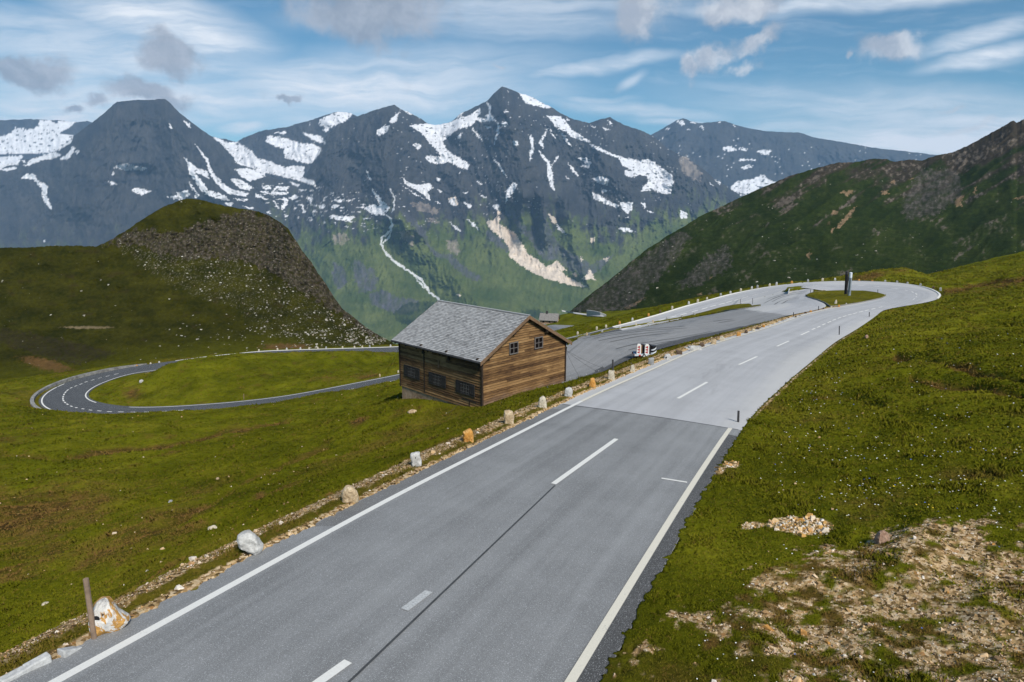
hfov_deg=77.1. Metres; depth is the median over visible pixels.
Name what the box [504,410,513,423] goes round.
guard stone
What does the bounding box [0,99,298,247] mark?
flat topped mountain
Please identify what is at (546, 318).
stone cottage
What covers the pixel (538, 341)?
window
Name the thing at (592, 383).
guard stone
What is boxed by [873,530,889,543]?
boulder
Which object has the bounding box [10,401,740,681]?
road dark asphalt
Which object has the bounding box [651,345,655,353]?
striped barrel
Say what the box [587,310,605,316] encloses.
retaining wall
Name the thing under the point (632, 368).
guard stone
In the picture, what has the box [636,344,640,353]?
traffic beacon
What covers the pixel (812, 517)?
stone heap
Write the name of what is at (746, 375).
road pale asphalt
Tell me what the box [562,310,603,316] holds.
lane
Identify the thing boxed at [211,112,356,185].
snow saddle mountain
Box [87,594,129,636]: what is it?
guard stone
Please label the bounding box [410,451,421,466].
guard stone
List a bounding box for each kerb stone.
[0,666,26,681]
[22,652,51,671]
[57,646,81,657]
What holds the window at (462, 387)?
in the wooden barn
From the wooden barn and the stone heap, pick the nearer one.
the stone heap
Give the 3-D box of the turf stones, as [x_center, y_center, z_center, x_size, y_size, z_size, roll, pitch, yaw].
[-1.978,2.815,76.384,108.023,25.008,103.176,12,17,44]
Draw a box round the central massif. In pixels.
[283,87,741,344]
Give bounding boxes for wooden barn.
[391,300,572,406]
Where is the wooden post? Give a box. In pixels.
[83,577,96,639]
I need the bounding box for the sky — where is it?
[0,0,1023,154]
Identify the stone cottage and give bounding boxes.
[539,311,559,323]
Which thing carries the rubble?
on the ground at (802, 583)
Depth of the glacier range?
9207.31 m
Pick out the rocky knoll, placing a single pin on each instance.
(67, 335)
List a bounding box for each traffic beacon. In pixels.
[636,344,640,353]
[645,344,648,353]
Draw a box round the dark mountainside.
[567,119,1023,313]
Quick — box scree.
[1,201,385,370]
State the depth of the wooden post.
10.13 m
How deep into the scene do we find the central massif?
5414.65 m
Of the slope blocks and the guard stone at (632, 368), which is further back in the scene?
the slope blocks
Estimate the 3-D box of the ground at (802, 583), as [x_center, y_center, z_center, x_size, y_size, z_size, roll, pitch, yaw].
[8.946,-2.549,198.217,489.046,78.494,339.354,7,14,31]
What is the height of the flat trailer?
0.319 m
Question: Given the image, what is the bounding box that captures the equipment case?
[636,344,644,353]
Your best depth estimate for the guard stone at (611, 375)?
33.85 m
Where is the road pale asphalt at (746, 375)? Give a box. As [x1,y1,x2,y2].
[561,281,940,429]
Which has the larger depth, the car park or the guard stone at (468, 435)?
the car park
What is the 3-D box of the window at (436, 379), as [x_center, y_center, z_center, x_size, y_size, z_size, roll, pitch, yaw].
[-5.432,2.826,46.707,0.092,0.900,1.960,-12,17,-44]
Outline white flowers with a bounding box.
[642,335,1023,681]
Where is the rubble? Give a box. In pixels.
[0,324,1023,681]
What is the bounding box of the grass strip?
[578,303,760,338]
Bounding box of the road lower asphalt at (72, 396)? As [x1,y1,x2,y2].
[39,319,663,413]
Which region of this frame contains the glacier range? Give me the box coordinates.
[0,119,91,163]
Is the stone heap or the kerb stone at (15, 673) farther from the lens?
the stone heap
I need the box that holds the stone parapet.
[30,363,146,407]
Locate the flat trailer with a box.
[632,351,652,356]
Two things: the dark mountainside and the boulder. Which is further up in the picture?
the dark mountainside
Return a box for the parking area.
[563,283,825,382]
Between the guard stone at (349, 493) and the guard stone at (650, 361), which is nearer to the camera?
the guard stone at (349, 493)
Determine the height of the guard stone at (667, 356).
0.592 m
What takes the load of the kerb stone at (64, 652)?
on the road dark asphalt at (538, 547)
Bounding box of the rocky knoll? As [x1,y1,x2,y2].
[0,198,392,378]
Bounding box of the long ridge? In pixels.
[651,118,935,195]
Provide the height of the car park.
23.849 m
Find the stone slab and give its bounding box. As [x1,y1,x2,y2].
[686,346,701,349]
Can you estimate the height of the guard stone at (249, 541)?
0.531 m
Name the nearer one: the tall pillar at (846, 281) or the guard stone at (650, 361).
the guard stone at (650, 361)
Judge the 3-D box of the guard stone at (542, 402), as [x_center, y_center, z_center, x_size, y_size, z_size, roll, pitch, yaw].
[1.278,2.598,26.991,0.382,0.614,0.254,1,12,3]
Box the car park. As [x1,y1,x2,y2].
[544,324,573,330]
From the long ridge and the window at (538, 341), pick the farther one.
the long ridge
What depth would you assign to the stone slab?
47.31 m
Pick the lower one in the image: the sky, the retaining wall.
the retaining wall
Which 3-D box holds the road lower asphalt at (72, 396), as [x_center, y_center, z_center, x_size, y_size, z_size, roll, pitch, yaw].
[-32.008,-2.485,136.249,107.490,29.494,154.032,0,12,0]
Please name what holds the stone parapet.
on the ground at (802, 583)
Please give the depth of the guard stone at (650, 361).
39.47 m
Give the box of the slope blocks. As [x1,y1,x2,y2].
[619,161,1015,294]
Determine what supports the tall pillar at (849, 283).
on the traffic island
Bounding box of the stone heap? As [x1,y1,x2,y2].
[718,460,833,536]
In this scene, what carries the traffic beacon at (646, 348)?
on the flat trailer
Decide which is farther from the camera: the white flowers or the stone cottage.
the stone cottage
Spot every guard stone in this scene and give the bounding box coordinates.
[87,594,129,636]
[235,529,263,554]
[341,484,358,502]
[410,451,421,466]
[463,428,473,441]
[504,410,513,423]
[538,396,546,407]
[564,387,571,396]
[589,378,595,387]
[608,370,614,380]
[630,364,634,372]
[648,357,653,364]
[664,354,670,359]
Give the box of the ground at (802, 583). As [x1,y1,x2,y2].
[0,251,1023,681]
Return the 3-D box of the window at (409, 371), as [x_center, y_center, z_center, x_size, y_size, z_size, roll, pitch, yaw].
[-7.620,2.370,48.873,0.092,0.900,1.960,-12,17,-44]
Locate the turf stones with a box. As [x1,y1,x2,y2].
[0,306,1021,662]
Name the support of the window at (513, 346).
in the wooden barn
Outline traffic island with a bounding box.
[805,290,885,306]
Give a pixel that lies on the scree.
(368, 340)
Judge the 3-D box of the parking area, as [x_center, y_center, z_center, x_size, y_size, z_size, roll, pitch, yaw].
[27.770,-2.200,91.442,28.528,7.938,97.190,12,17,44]
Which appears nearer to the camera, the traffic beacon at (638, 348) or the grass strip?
the traffic beacon at (638, 348)
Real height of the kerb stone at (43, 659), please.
0.299 m
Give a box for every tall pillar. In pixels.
[844,271,848,293]
[848,272,851,295]
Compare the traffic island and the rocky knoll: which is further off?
the rocky knoll
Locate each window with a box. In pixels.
[404,364,419,379]
[429,371,445,387]
[456,379,474,397]
[509,341,518,354]
[534,336,542,348]

